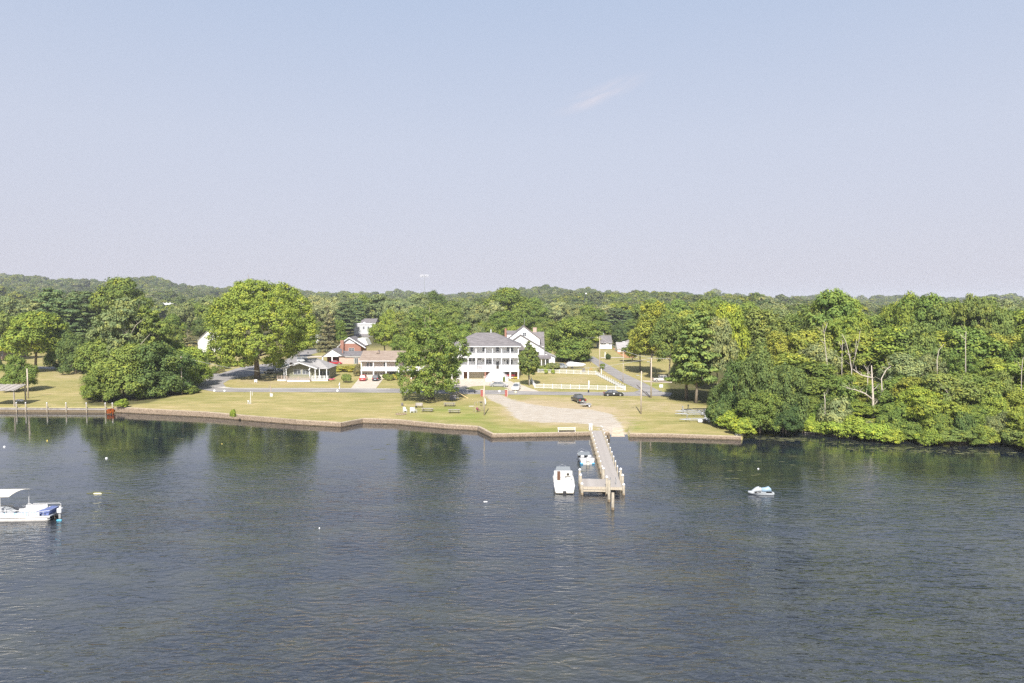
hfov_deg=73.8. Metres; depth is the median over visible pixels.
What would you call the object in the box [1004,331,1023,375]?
broadleaf tree
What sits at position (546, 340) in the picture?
broadleaf tree
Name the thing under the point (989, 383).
broadleaf tree
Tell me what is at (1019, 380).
broadleaf tree
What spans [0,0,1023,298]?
sky
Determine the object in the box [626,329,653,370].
broadleaf tree
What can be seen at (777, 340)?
broadleaf tree
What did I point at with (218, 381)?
road
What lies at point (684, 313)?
broadleaf tree
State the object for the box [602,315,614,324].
pine tree
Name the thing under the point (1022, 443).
broadleaf tree
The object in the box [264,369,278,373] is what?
parked car
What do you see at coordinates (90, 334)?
locust tree
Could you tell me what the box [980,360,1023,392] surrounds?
broadleaf tree
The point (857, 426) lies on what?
shrub
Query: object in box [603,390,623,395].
black sedan
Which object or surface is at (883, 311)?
broadleaf tree
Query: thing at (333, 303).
broadleaf tree
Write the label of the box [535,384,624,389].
white fence
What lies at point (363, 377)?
suv
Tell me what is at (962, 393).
broadleaf tree
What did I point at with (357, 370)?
shrub
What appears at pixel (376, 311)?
broadleaf tree
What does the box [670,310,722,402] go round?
pine tree
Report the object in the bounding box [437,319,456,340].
broadleaf tree
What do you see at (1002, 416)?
shrub
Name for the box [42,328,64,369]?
leafy tree
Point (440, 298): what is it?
broadleaf tree
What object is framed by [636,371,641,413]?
utility pole
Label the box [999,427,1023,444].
shrub
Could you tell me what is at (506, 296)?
broadleaf tree
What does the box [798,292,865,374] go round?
broadleaf tree
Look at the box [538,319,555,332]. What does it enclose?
broadleaf tree
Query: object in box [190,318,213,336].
broadleaf tree
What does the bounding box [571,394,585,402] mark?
pickup truck
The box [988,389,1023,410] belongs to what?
leafy tree
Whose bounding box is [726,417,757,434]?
shrub
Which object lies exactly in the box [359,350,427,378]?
garage house
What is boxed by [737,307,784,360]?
broadleaf tree
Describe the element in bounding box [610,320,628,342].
yew tree
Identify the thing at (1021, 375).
dead tree
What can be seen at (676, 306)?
broadleaf tree
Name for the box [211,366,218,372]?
shrub
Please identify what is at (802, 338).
broadleaf tree
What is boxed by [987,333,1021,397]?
broadleaf tree
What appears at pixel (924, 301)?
broadleaf tree
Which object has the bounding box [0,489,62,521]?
pontoon boat
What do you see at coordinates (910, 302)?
broadleaf tree
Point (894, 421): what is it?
shrub
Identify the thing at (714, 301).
broadleaf tree
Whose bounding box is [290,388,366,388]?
road edge line
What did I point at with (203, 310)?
broadleaf tree
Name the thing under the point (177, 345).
leafy tree
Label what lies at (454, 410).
picnic table
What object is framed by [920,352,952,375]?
broadleaf tree
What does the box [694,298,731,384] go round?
broadleaf tree
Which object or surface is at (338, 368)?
shrub
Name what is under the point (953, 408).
broadleaf tree
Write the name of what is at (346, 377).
tree
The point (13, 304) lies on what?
broadleaf tree
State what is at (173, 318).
broadleaf tree
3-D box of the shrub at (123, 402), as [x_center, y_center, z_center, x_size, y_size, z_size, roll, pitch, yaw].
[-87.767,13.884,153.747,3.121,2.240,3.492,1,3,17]
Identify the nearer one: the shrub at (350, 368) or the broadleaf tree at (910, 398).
the broadleaf tree at (910, 398)
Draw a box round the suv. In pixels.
[359,374,367,380]
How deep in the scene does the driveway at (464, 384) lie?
191.45 m
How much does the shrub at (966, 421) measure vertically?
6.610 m
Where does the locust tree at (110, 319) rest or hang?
on the ground
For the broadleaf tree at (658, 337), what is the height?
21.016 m
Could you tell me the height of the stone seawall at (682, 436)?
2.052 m
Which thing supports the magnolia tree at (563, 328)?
on the ground
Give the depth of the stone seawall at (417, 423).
136.58 m
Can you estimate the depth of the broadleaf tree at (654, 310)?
210.36 m
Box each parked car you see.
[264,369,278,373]
[330,360,341,363]
[489,381,507,386]
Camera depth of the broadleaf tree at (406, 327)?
268.64 m
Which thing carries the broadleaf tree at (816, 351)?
on the ground
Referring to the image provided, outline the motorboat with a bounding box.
[748,485,773,494]
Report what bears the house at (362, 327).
on the ground
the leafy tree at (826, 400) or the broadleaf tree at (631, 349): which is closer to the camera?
the leafy tree at (826, 400)
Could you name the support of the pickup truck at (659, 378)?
on the path
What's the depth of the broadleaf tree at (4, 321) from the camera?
254.46 m
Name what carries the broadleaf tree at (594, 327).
on the ground
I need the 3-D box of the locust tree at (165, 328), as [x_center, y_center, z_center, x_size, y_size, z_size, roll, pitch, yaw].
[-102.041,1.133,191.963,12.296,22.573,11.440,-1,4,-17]
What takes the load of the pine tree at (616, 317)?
on the ground
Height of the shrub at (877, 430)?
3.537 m
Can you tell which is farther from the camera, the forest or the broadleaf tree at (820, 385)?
the forest
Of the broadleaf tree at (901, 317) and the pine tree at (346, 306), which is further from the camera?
the pine tree at (346, 306)
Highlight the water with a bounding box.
[0,412,1023,682]
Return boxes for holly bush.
[78,364,122,401]
[78,385,103,398]
[88,342,149,398]
[117,340,183,398]
[150,346,201,392]
[176,346,213,384]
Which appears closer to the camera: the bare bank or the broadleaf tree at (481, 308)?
the bare bank
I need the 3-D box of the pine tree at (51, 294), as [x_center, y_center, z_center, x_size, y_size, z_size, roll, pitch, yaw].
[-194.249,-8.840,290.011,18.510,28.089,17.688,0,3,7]
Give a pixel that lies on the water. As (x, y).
(196, 552)
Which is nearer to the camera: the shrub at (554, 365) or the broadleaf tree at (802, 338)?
the broadleaf tree at (802, 338)
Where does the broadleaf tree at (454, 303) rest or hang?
on the ground
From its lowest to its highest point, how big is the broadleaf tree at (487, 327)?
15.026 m
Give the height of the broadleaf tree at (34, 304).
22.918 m
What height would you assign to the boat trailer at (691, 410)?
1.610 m
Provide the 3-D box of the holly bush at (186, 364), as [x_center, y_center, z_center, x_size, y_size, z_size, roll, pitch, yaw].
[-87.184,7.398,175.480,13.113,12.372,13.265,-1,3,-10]
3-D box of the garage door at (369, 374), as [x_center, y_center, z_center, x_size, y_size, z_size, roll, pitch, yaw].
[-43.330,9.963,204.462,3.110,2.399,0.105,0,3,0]
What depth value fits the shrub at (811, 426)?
128.22 m
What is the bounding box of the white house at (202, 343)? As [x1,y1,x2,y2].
[197,331,224,351]
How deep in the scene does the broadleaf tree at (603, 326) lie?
337.06 m
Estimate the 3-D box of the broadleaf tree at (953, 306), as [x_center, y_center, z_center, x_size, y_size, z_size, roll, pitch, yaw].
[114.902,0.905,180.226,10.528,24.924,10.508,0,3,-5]
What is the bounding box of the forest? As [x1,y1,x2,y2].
[0,273,1023,324]
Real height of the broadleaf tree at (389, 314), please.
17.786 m
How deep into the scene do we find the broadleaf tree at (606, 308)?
463.95 m
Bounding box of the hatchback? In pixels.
[372,374,380,380]
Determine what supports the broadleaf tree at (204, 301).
on the ground
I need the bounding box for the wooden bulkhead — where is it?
[0,402,114,412]
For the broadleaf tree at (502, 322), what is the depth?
297.48 m
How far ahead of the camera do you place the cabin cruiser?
90.90 m
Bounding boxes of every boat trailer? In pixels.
[675,409,705,416]
[678,406,704,411]
[679,414,712,422]
[681,405,705,409]
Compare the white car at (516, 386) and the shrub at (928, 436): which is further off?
the white car at (516, 386)
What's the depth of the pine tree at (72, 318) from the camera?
283.03 m
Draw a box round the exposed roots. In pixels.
[942,440,965,445]
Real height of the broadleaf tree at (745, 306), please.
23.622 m
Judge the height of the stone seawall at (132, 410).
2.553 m
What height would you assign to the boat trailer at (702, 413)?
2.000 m
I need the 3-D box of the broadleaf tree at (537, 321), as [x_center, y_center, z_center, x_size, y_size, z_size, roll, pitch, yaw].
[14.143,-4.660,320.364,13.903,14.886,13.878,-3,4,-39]
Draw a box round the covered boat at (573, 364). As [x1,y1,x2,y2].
[567,362,585,368]
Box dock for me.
[578,426,624,494]
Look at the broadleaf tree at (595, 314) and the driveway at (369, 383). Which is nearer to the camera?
the driveway at (369, 383)
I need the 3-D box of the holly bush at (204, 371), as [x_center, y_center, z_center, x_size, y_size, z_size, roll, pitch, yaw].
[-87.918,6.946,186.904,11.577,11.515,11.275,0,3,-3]
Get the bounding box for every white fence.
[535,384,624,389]
[538,369,595,374]
[596,372,625,389]
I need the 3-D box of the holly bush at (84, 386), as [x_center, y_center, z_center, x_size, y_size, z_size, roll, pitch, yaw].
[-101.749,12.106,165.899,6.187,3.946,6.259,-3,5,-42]
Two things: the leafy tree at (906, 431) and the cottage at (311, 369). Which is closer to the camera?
the leafy tree at (906, 431)
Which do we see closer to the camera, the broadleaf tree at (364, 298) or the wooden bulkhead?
the wooden bulkhead
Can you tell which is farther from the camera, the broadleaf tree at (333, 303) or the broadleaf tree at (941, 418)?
the broadleaf tree at (333, 303)
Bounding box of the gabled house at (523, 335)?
[505,325,555,365]
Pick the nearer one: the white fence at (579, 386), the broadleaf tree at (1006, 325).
the broadleaf tree at (1006, 325)
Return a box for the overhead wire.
[539,358,649,369]
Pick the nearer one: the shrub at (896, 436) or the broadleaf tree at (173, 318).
the shrub at (896, 436)
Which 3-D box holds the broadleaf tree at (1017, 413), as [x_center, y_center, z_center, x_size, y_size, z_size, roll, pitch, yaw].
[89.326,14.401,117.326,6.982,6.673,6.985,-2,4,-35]
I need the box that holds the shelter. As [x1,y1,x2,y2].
[0,384,26,406]
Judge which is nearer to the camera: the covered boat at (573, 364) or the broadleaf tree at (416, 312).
the covered boat at (573, 364)
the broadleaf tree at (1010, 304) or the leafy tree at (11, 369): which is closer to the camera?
the leafy tree at (11, 369)
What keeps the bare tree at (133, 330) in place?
on the ground
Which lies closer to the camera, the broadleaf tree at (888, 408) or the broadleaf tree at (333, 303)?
the broadleaf tree at (888, 408)
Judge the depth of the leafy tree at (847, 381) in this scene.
137.81 m
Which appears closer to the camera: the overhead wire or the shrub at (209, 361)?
the overhead wire
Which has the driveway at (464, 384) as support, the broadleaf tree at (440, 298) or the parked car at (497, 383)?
the parked car at (497, 383)
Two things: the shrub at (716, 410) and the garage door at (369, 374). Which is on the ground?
the shrub at (716, 410)
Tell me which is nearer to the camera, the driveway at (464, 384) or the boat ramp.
the boat ramp
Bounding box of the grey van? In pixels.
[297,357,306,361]
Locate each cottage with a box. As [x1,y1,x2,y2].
[277,358,336,381]
[597,335,612,348]
[614,342,629,351]
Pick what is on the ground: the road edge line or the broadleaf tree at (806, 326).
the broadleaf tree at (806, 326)
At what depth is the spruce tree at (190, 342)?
266.07 m
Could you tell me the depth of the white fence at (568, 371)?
216.58 m
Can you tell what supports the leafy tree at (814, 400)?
on the ground
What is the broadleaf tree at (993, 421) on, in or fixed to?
on the ground
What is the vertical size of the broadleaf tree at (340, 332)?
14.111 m
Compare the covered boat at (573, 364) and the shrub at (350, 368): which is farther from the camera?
the covered boat at (573, 364)
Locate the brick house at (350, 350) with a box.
[322,336,370,363]
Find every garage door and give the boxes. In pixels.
[362,371,372,378]
[374,371,384,378]
[469,373,483,377]
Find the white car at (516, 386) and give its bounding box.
[512,382,520,389]
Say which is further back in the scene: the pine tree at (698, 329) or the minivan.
the minivan
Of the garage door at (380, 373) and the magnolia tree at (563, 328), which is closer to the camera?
the garage door at (380, 373)
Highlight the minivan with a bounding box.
[558,363,567,368]
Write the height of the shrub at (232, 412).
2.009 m
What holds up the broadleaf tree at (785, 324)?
on the ground
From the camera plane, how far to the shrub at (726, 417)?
129.21 m
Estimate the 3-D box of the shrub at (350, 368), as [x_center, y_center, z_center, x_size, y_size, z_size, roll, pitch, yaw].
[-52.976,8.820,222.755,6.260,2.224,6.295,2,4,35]
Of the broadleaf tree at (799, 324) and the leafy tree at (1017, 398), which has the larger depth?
the broadleaf tree at (799, 324)
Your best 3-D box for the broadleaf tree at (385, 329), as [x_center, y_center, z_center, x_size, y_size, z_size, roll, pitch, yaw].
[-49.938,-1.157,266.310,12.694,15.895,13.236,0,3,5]
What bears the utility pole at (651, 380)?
on the ground
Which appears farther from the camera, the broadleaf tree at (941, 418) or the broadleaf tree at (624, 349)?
the broadleaf tree at (624, 349)
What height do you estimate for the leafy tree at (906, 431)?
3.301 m
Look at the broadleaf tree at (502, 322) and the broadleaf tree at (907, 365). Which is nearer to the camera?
the broadleaf tree at (907, 365)
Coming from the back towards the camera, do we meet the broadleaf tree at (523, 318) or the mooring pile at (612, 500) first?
the broadleaf tree at (523, 318)
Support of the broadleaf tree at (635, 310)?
on the ground
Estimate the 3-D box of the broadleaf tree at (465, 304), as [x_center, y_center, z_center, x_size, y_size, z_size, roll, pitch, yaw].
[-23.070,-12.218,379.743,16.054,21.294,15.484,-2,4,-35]
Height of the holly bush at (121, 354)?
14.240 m
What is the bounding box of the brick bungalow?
[0,349,25,359]
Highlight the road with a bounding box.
[37,349,671,395]
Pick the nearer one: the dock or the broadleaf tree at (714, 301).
the dock
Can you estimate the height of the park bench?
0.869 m
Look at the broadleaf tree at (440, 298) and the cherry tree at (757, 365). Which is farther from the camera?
the broadleaf tree at (440, 298)
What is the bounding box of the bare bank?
[613,348,631,357]
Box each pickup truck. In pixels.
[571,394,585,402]
[652,375,666,381]
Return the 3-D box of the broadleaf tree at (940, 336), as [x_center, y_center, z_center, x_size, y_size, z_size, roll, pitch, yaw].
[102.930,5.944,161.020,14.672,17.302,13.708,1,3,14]
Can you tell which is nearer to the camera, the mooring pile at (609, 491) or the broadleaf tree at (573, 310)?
the mooring pile at (609, 491)
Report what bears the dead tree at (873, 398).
on the ground
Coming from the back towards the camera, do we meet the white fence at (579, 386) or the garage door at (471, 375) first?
the garage door at (471, 375)
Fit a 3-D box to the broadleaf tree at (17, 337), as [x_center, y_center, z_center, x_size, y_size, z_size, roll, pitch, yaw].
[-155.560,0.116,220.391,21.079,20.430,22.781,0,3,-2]
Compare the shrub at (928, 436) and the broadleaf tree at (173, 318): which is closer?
the shrub at (928, 436)
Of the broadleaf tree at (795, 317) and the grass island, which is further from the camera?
the broadleaf tree at (795, 317)
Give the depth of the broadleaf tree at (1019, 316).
170.11 m
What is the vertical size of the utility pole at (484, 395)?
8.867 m
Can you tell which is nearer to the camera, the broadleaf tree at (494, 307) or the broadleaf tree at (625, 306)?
the broadleaf tree at (494, 307)
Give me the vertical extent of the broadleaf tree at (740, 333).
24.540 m
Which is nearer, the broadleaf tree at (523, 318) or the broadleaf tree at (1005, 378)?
the broadleaf tree at (1005, 378)
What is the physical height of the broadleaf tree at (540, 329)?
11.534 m
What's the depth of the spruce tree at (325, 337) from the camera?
291.35 m
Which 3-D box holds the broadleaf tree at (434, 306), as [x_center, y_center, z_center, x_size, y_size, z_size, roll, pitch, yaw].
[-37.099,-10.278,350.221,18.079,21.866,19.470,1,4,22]
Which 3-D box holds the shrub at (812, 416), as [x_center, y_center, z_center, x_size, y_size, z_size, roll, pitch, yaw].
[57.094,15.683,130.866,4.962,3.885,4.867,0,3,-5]
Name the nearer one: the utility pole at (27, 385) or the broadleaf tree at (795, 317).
the utility pole at (27, 385)
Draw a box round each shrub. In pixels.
[113,399,129,406]
[178,386,200,393]
[203,352,217,365]
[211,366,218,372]
[230,409,236,416]
[336,366,347,371]
[342,365,355,371]
[353,363,360,375]
[386,374,393,379]
[539,365,550,368]
[546,362,559,367]
[705,401,732,424]
[715,409,743,426]
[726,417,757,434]
[799,413,818,429]
[803,418,821,432]
[816,395,853,423]
[816,417,851,435]
[833,414,871,437]
[858,422,890,441]
[875,411,903,429]
[877,428,906,443]
[903,421,929,438]
[908,433,945,442]
[917,426,943,445]
[952,411,977,443]
[968,424,1000,444]
[995,410,1019,441]
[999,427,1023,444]
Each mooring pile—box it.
[607,480,610,501]
[611,492,613,509]
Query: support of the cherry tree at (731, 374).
on the ground
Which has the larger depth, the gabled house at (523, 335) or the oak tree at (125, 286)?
the oak tree at (125, 286)
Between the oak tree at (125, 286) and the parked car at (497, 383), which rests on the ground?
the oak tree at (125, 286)
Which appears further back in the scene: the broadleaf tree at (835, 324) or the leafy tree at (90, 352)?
the leafy tree at (90, 352)
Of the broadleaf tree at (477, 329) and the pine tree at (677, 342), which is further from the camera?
the broadleaf tree at (477, 329)
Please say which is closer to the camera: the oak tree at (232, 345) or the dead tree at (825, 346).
the dead tree at (825, 346)
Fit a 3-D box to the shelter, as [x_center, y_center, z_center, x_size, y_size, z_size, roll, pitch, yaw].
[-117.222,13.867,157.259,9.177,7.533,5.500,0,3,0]
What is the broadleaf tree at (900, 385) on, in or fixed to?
on the ground
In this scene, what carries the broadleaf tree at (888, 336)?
on the ground
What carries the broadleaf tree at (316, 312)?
on the ground
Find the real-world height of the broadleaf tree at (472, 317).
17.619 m
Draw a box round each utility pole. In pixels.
[26,368,28,398]
[484,376,484,415]
[599,336,599,372]
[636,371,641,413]
[647,358,651,397]
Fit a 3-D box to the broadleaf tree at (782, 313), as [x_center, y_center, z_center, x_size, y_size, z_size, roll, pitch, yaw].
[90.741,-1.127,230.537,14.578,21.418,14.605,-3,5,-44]
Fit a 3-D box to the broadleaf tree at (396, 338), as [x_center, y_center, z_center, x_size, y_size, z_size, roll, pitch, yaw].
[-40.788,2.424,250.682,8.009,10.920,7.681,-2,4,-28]
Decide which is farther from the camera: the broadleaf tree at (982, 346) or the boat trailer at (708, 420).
the broadleaf tree at (982, 346)
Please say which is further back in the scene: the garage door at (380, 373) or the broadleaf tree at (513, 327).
the broadleaf tree at (513, 327)
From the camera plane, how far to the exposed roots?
118.65 m
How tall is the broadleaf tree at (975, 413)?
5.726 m
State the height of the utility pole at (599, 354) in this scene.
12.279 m
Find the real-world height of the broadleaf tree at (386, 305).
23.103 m
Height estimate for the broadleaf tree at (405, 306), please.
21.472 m
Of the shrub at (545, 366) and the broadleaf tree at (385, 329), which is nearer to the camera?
the shrub at (545, 366)
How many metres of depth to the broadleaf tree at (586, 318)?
325.92 m
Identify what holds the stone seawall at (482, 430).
on the ground
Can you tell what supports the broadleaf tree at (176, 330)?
on the ground
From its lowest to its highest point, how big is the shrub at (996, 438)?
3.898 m
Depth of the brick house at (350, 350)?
251.91 m
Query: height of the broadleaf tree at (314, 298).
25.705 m
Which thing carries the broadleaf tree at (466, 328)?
on the ground
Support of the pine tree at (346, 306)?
on the ground
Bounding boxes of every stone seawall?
[115,407,340,426]
[341,418,362,426]
[362,418,476,430]
[477,426,492,437]
[492,431,608,437]
[629,433,740,439]
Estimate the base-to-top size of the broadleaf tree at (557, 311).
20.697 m
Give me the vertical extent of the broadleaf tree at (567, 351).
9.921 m
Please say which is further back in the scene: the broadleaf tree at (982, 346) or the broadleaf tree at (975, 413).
the broadleaf tree at (982, 346)
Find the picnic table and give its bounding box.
[448,409,460,413]
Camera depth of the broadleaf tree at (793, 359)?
150.31 m
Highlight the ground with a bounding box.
[0,318,1023,449]
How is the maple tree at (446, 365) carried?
on the ground
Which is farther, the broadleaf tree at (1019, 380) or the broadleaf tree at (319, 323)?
the broadleaf tree at (319, 323)
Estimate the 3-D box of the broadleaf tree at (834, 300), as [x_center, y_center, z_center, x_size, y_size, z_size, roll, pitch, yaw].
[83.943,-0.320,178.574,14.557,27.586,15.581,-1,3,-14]
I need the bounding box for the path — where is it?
[642,380,671,382]
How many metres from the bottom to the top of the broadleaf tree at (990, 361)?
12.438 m
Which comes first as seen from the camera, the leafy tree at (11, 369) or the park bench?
the park bench
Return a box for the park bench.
[558,427,575,431]
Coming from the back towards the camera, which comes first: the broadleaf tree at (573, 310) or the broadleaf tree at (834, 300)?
the broadleaf tree at (573, 310)
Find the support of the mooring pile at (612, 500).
in the water
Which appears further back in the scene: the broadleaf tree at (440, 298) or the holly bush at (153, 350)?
the broadleaf tree at (440, 298)
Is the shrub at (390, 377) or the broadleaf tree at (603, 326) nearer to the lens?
the shrub at (390, 377)
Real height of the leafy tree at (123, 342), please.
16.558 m
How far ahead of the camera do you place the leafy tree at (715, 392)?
139.76 m
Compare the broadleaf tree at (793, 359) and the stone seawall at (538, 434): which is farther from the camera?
the broadleaf tree at (793, 359)
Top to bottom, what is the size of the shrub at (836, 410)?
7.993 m
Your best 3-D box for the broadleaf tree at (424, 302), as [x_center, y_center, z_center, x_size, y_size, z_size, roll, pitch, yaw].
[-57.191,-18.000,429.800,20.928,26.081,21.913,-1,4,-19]
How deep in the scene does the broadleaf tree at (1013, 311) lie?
172.68 m
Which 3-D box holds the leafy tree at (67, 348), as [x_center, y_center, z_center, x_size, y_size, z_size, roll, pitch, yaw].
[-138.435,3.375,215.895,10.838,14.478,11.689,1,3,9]
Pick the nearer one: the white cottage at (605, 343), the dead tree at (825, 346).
the dead tree at (825, 346)
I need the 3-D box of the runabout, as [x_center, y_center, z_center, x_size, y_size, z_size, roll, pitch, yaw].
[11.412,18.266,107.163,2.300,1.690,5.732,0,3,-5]
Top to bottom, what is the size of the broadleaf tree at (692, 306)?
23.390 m
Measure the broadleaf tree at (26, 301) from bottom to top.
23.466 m
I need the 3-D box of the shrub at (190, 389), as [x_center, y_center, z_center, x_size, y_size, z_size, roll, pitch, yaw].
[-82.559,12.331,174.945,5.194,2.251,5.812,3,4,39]
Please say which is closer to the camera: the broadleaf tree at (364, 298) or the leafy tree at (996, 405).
the leafy tree at (996, 405)
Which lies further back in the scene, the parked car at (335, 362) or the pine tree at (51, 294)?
the pine tree at (51, 294)
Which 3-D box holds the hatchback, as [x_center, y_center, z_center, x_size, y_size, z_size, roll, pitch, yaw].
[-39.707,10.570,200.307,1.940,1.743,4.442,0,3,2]
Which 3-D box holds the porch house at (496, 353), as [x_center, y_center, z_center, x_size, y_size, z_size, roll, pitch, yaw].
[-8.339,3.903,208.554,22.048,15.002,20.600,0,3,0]
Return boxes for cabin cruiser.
[553,464,574,493]
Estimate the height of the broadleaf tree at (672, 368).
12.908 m
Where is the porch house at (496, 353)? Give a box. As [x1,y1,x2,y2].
[451,329,520,380]
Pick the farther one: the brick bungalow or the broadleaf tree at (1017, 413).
the brick bungalow
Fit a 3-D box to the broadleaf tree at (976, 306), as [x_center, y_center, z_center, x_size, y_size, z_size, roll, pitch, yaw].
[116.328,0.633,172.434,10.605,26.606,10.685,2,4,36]
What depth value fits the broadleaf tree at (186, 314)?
327.81 m
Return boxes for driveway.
[351,379,382,387]
[452,379,536,390]
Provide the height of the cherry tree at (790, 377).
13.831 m
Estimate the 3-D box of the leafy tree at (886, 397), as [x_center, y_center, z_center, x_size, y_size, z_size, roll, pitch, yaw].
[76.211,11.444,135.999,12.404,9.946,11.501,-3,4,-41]
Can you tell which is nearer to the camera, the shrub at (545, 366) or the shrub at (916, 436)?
the shrub at (916, 436)
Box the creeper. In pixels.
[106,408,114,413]
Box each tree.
[0,295,27,324]
[0,310,71,365]
[0,312,12,358]
[0,354,39,391]
[11,297,35,316]
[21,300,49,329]
[33,288,71,330]
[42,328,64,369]
[50,296,94,338]
[54,330,94,373]
[66,289,99,334]
[71,334,112,373]
[83,312,124,358]
[86,276,156,322]
[88,295,159,353]
[102,327,151,358]
[121,316,149,344]
[125,306,172,344]
[151,333,186,352]
[162,312,187,334]
[165,301,200,331]
[165,324,186,343]
[181,329,198,347]
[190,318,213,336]
[191,303,210,337]
[198,295,231,317]
[203,276,318,378]
[296,302,322,320]
[307,293,333,320]
[308,320,325,343]
[316,306,339,351]
[318,297,341,320]
[330,319,347,347]
[331,301,356,330]
[341,373,351,382]
[350,298,366,322]
[355,294,371,317]
[364,293,391,321]
[367,318,399,350]
[379,297,402,320]
[379,309,395,321]
[389,334,407,350]
[391,310,408,332]
[394,300,419,320]
[394,306,471,398]
[400,324,417,341]
[403,306,432,328]
[407,293,436,310]
[427,301,453,320]
[428,290,447,305]
[437,307,468,327]
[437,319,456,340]
[444,300,467,314]
[450,321,471,342]
[458,312,486,332]
[459,300,475,317]
[467,303,488,330]
[471,326,485,333]
[475,321,499,333]
[483,286,535,324]
[483,300,505,322]
[488,311,518,335]
[504,325,518,334]
[511,308,534,329]
[518,340,539,385]
[524,297,548,326]
[529,316,550,328]
[530,326,543,331]
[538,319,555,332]
[541,303,555,320]
[544,316,596,360]
[544,334,550,346]
[549,301,567,320]
[550,338,591,360]
[559,302,584,321]
[570,314,592,330]
[578,304,606,321]
[579,321,601,337]
[589,335,601,348]
[594,305,613,321]
[594,320,612,334]
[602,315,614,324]
[607,302,632,316]
[607,308,626,325]
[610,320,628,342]
[620,345,639,361]
[621,310,632,321]
[623,319,635,329]
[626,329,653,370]
[630,300,670,374]
[631,297,656,329]
[649,311,685,381]
[662,298,690,314]
[663,328,704,399]
[668,352,699,398]
[669,308,693,326]
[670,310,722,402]
[688,298,706,310]
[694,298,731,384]
[698,315,739,383]
[706,378,736,405]
[708,296,736,308]
[714,299,751,370]
[717,357,755,413]
[735,389,783,432]
[736,338,784,430]
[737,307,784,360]
[738,300,767,341]
[757,303,788,310]
[761,359,810,432]
[762,316,795,337]
[764,330,793,366]
[772,307,796,318]
[772,401,804,433]
[773,352,820,383]
[774,326,838,360]
[785,312,800,331]
[785,361,845,398]
[789,305,811,332]
[794,394,820,412]
[795,342,843,376]
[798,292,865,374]
[799,299,840,334]
[805,287,858,349]
[806,403,821,418]
[817,396,854,413]
[819,322,828,375]
[820,373,863,415]
[821,373,876,402]
[822,315,862,369]
[836,330,890,396]
[843,332,859,374]
[843,361,890,418]
[850,296,869,333]
[850,401,880,418]
[851,325,925,378]
[860,318,878,337]
[861,373,915,420]
[868,311,893,339]
[874,352,928,381]
[877,303,895,361]
[879,402,912,421]
[882,290,918,331]
[887,295,929,326]
[889,322,951,368]
[889,375,951,400]
[893,385,945,423]
[898,424,915,439]
[902,397,969,426]
[914,292,952,330]
[917,301,954,337]
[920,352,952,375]
[920,370,984,406]
[929,413,953,434]
[933,330,978,369]
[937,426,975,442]
[943,298,968,328]
[944,325,1009,373]
[946,352,985,374]
[949,371,1005,404]
[950,292,996,345]
[960,329,965,372]
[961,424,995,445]
[967,404,991,426]
[969,393,1008,421]
[975,298,1017,343]
[975,357,1009,397]
[977,370,1018,401]
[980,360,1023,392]
[981,415,1003,432]
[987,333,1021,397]
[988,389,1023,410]
[996,299,1019,310]
[1000,307,1023,334]
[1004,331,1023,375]
[1005,406,1023,431]
[1011,310,1023,340]
[1013,360,1023,390]
[1017,439,1023,446]
[1018,357,1023,390]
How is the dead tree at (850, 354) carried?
on the ground
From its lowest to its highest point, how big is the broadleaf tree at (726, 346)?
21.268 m
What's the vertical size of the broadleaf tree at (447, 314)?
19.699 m
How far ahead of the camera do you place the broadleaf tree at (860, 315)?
180.03 m
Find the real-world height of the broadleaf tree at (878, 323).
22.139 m
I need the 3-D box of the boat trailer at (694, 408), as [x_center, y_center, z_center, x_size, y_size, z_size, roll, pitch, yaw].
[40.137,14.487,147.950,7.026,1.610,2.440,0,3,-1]
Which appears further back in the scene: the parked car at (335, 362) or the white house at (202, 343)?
the white house at (202, 343)
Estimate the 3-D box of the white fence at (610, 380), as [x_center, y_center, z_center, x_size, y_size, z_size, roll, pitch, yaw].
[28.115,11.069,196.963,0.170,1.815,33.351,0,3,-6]
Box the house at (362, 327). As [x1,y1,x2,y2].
[354,318,378,336]
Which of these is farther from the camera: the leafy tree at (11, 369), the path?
the path
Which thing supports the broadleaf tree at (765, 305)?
on the ground
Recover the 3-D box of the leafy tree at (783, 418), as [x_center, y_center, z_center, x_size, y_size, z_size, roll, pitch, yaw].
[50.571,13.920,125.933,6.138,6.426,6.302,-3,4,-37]
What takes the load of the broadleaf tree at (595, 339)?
on the ground
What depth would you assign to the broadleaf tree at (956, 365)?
140.71 m
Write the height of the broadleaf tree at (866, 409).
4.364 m
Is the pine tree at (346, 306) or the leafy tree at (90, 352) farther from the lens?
the pine tree at (346, 306)
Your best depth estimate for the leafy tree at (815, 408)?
132.88 m
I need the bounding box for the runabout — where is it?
[577,449,594,464]
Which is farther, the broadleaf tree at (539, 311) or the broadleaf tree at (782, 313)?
the broadleaf tree at (539, 311)
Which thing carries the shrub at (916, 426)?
on the ground
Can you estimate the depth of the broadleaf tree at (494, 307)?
317.90 m
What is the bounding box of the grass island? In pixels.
[466,386,507,389]
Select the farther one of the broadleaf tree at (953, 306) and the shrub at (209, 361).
the shrub at (209, 361)
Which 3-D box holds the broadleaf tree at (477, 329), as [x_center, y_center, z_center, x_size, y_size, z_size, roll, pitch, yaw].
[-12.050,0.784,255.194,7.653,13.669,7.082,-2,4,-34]
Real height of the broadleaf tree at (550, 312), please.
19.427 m
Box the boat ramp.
[611,428,624,436]
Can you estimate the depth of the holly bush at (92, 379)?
158.91 m
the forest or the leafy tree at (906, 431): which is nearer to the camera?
the leafy tree at (906, 431)

